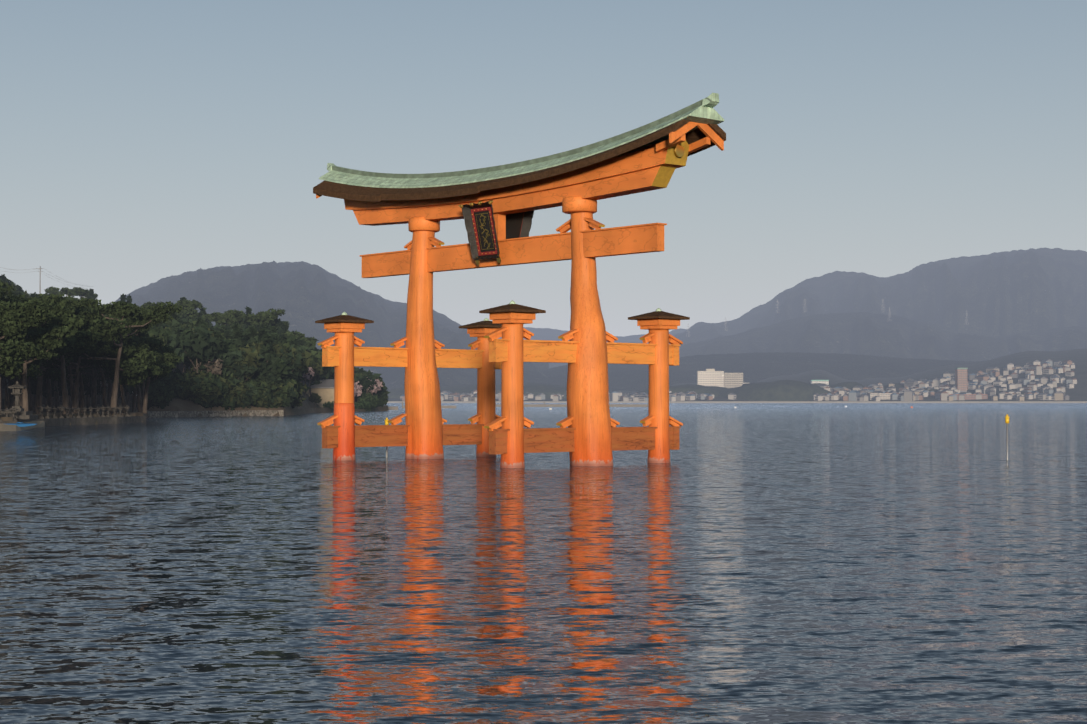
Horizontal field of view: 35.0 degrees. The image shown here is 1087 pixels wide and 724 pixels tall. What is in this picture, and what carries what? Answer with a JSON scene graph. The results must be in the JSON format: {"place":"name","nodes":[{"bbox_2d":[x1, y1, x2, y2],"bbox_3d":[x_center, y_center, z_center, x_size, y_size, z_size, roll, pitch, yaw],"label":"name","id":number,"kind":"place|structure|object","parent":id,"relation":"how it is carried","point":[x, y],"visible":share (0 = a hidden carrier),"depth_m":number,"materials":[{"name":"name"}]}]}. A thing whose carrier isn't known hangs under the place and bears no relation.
{"place":"outdoors","nodes":[
{"label":"outdoors","id":0,"kind":"place"},
{"bbox_2d":[0,280,383,414],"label":"trees","id":1,"kind":"object","parent":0,"point":[91,333],"depth_m":194.31,"materials":[{"name":"green plant"}]},
{"bbox_2d":[0,363,387,424],"bbox_3d":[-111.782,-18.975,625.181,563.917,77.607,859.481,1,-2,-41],"label":"island terrain","id":2,"kind":"structure","parent":0,"point":[178,404],"depth_m":283.28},
{"bbox_2d":[1,266,91,293],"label":"utility pole","id":3,"kind":"object","parent":2,"relation":"on","point":[40,268],"visible":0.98,"depth_m":499.64,"materials":[{"name":"grey"}]},
{"bbox_2d":[0,416,145,425],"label":"stone seawall","id":4,"kind":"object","parent":2,"relation":"on","point":[86,421],"depth_m":183.79,"materials":[{"name":"stone"}]},
{"bbox_2d":[0,381,129,420],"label":"shore stone lanterns","id":5,"kind":"object","parent":4,"relation":"on","point":[16,411],"visible":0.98,"depth_m":170.56,"materials":[{"name":"stone"}]},
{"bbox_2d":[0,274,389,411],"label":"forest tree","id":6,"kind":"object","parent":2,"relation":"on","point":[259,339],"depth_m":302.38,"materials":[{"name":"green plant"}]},
{"bbox_2d":[147,410,283,417],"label":"stone seawall","id":7,"kind":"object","parent":2,"relation":"on","point":[156,414],"depth_m":280.73,"materials":[{"name":"grey stone"}]},
{"bbox_2d":[303,379,354,406],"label":"building","id":8,"kind":"structure","parent":2,"relation":"on","point":[324,389],"depth_m":407.27,"materials":[{"name":"grey"}]},
{"bbox_2d":[323,393,379,410],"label":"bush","id":9,"kind":"object","parent":2,"relation":"on","point":[368,402],"visible":0.71,"depth_m":431.12,"materials":[{"name":"green plant"}]},
{"bbox_2d":[115,261,548,389],"bbox_3d":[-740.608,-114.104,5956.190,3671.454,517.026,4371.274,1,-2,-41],"label":"mountain","id":10,"kind":"structure","parent":0,"point":[305,296],"depth_m":4749.05,"materials":[{"name":"grey"}]},
{"bbox_2d":[0,403,1086,723],"bbox_3d":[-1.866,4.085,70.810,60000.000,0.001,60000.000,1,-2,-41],"label":"sea","id":11,"kind":"structure","parent":0,"point":[828,563],"depth_m":24.62,"materials":[{"name":"liquid"}]},
{"bbox_2d":[0,421,44,430],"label":"boat","id":12,"kind":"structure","parent":11,"relation":"in","point":[5,427],"depth_m":148.05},
{"bbox_2d":[8,422,36,426],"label":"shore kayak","id":13,"kind":"object","parent":12,"relation":"on","point":[20,424],"visible":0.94,"depth_m":148.25,"materials":[{"name":"blue plastic"}]},
{"bbox_2d":[385,418,388,456],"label":"marker pole","id":14,"kind":"object","parent":11,"relation":"in","point":[386,422],"visible":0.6,"depth_m":75.85,"materials":[{"name":"grey"}]},
{"bbox_2d":[334,323,669,467],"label":"support pillars","id":15,"kind":"structure","parent":11,"relation":"in","point":[512,395],"depth_m":68.99,"materials":[{"name":"orange wood"}]},
{"bbox_2d":[333,403,354,460],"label":"support pillar","id":16,"kind":"structure","parent":15,"relation":"attached to","point":[345,422],"depth_m":71.97,"materials":[{"name":"orange wood"}]},
{"bbox_2d":[321,424,680,454],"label":"lower side beams","id":17,"kind":"structure","parent":15,"relation":"attached to","point":[538,440],"depth_m":68.82,"materials":[{"name":"orange wood"}]},
{"bbox_2d":[317,217,682,430],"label":"wedges","id":18,"kind":"object","parent":17,"relation":"on","point":[565,227],"visible":0.71,"depth_m":68.88,"materials":[{"name":"paint"}]},
{"bbox_2d":[321,339,680,368],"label":"upper side beams","id":19,"kind":"structure","parent":15,"relation":"attached to","point":[566,352],"depth_m":68.92,"materials":[{"name":"orange wood"}]},
{"bbox_2d":[324,312,679,336],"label":"pillar capitals","id":20,"kind":"object","parent":15,"relation":"on","point":[529,318],"visible":0.85,"depth_m":69.11,"materials":[{"name":"orange wood"}]},
{"bbox_2d":[315,304,689,328],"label":"pillar cap roofs","id":21,"kind":"structure","parent":20,"relation":"on","point":[527,309],"depth_m":69.17,"materials":[{"name":"brown wood"}]},
{"bbox_2d":[341,300,661,320],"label":"roof finials","id":22,"kind":"object","parent":21,"relation":"on","point":[487,319],"visible":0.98,"depth_m":69.40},
{"bbox_2d":[388,402,647,409],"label":"water piers","id":23,"kind":"structure","parent":11,"relation":"in","point":[550,405],"depth_m":795.39,"materials":[{"name":"grey concrete"}]},
{"bbox_2d":[387,401,1086,402],"bbox_3d":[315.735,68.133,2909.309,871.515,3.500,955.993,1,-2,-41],"label":"distant shoreline","id":24,"kind":"structure","parent":11,"relation":"in","point":[789,401],"depth_m":2962.31,"materials":[{"name":"grey"}]},
{"bbox_2d":[1005,414,1009,459],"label":"marker pole","id":25,"kind":"object","parent":11,"relation":"in","point":[1006,419],"visible":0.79,"depth_m":72.12,"materials":[{"name":"grey metal"}]},
{"bbox_2d":[0,0,1086,336],"label":"sky","id":26,"kind":"structure","parent":0,"point":[143,142],"materials":[{"name":"blue"}]},
{"bbox_2d":[498,327,686,342],"bbox_3d":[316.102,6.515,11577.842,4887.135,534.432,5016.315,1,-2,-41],"label":"mountain","id":27,"kind":"structure","parent":0,"point":[546,334],"depth_m":11655.31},
{"bbox_2d":[475,364,746,390],"bbox_3d":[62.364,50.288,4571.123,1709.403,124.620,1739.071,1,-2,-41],"label":"mountain","id":28,"kind":"structure","parent":0,"point":[628,377],"depth_m":4174.76,"materials":[{"name":"grey"}]},
{"bbox_2d":[388,348,1086,400],"bbox_3d":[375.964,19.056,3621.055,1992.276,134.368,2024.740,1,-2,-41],"label":"shore ground","id":29,"kind":"structure","parent":0,"point":[1078,358],"depth_m":3580.28,"materials":[{"name":"grey"}]},
{"bbox_2d":[388,380,1024,400],"bbox_3d":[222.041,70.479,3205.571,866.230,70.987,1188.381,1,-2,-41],"label":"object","id":30,"kind":"structure","parent":29,"relation":"on","point":[785,390],"depth_m":3093.04,"materials":[{"name":"grey"}]},
{"bbox_2d":[697,369,723,386],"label":"building","id":31,"kind":"structure","parent":29,"relation":"on","point":[710,377],"depth_m":3276.88,"materials":[{"name":"beige concrete"}]},
{"bbox_2d":[724,373,742,387],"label":"building","id":32,"kind":"structure","parent":29,"relation":"on","point":[733,380],"depth_m":3275.74,"materials":[{"name":"white concrete"}]},
{"bbox_2d":[400,359,1076,400],"bbox_3d":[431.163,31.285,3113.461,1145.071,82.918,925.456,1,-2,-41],"label":"shore town","id":33,"kind":"object","parent":29,"relation":"on","point":[980,382],"visible":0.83,"depth_m":3046.14,"materials":[{"name":"grey concrete"}]},
{"bbox_2d":[810,380,828,384],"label":"building","id":34,"kind":"structure","parent":29,"relation":"on","point":[820,381],"depth_m":3282.04,"materials":[{"name":"white concrete"}]},
{"bbox_2d":[869,393,901,399],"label":"shore apartments","id":35,"kind":"structure","parent":29,"relation":"on","point":[883,396],"depth_m":2989.77,"materials":[{"name":"beige"}]},
{"bbox_2d":[955,368,967,391],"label":"shore tower","id":36,"kind":"structure","parent":29,"relation":"on","point":[961,382],"depth_m":3033.61,"materials":[{"name":"brown"}]},
{"bbox_2d":[940,394,987,400],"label":"waterfront buildings","id":37,"kind":"structure","parent":29,"relation":"on","point":[972,396],"depth_m":2946.57,"materials":[{"name":"brown"}]},
{"bbox_2d":[549,248,1086,367],"bbox_3d":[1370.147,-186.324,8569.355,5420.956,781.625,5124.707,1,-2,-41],"label":"mountain","id":38,"kind":"structure","parent":0,"point":[1039,290],"depth_m":7339.96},
{"bbox_2d":[677,352,982,382],"bbox_3d":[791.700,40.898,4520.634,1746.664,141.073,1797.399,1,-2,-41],"label":"mountain","id":39,"kind":"structure","parent":0,"point":[754,367],"depth_m":4399.59,"materials":[{"name":"grey"}]},
{"bbox_2d":[679,312,1086,361],"bbox_3d":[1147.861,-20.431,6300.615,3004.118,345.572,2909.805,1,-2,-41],"label":"mountain","id":40,"kind":"structure","parent":0,"point":[867,333],"depth_m":5848.84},
{"bbox_2d":[687,299,968,336],"bbox_3d":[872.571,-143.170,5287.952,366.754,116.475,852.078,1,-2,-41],"label":"hill pylons","id":41,"kind":"object","parent":40,"relation":"on","point":[805,309],"visible":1,"depth_m":5373.80,"materials":[{"name":"silver metal"}]},
{"label":"sea bed","id":42,"kind":"object","parent":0,"visible":0},
{"bbox_2d":[404,231,443,458],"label":"pillar","id":43,"kind":"structure","parent":42,"relation":"on","point":[423,417],"depth_m":74.20,"materials":[{"name":"orange wood"}]},
{"bbox_2d":[408,196,596,232],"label":"pillar capitals","id":44,"kind":"object","parent":43,"relation":"on","point":[570,204],"visible":0.83,"depth_m":67.07,"materials":[{"name":"paint"}]},
{"bbox_2d":[567,212,612,465],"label":"pillar","id":45,"kind":"structure","parent":42,"relation":"on","point":[588,409],"depth_m":66.14,"materials":[{"name":"orange wood"}]},
{"bbox_2d":[359,223,666,277],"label":"tie beam","id":46,"kind":"structure","parent":45,"relation":"attached to","point":[632,239],"depth_m":69.15,"materials":[{"name":"paint"}]},
{"bbox_2d":[493,213,505,239],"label":"central strut","id":47,"kind":"object","parent":46,"relation":"on","point":[500,222],"visible":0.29,"depth_m":70.84,"materials":[{"name":"paint"}]},
{"bbox_2d":[462,201,499,259],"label":"plaque","id":48,"kind":"object","parent":47,"relation":"attached to","point":[466,210],"visible":0.81,"depth_m":70.75,"materials":[{"name":"black wood"}]},
{"bbox_2d":[459,200,500,264],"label":"plaque ornament","id":49,"kind":"object","parent":48,"relation":"on","point":[490,202],"visible":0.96,"depth_m":70.48,"materials":[{"name":"gold metal"}]},
{"bbox_2d":[471,207,497,255],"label":"plaque frame","id":50,"kind":"object","parent":48,"relation":"attached to","point":[492,223],"visible":0.65,"depth_m":70.54,"materials":[{"name":"wood"}]},
{"bbox_2d":[353,166,675,225],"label":"lintel beam","id":51,"kind":"structure","parent":47,"relation":"on","point":[654,178],"depth_m":68.52,"materials":[{"name":"paint"}]},
{"bbox_2d":[344,141,688,209],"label":"upper lintel","id":52,"kind":"structure","parent":51,"relation":"on","point":[641,158],"depth_m":66.77,"materials":[{"name":"paint"}]},
{"bbox_2d":[313,119,725,201],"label":"roof eaves","id":53,"kind":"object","parent":52,"relation":"on","point":[345,191],"depth_m":69.58,"materials":[{"name":"brown wood"}]},
{"bbox_2d":[316,121,723,198],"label":"gable boards","id":54,"kind":"object","parent":53,"relation":"attached to","point":[677,136],"visible":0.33,"depth_m":62.94,"materials":[{"name":"orange wood"}]},
{"bbox_2d":[319,93,723,187],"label":"torii roof","id":55,"kind":"structure","parent":53,"relation":"on","point":[703,111],"depth_m":69.35,"materials":[{"name":"green metal"}]},
{"bbox_2d":[674,145,684,156],"bbox_3d":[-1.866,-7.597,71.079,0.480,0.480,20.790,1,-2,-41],"label":"crest ornament","id":56,"kind":"object","parent":52,"relation":"attached to","point":[679,150],"visible":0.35,"depth_m":63.27,"materials":[{"name":"gold metal"}]},
{"bbox_2d":[506,210,533,238],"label":"torii tablet frame","id":57,"kind":"object","parent":47,"relation":"attached to","point":[514,223],"visible":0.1,"depth_m":71.18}
]}

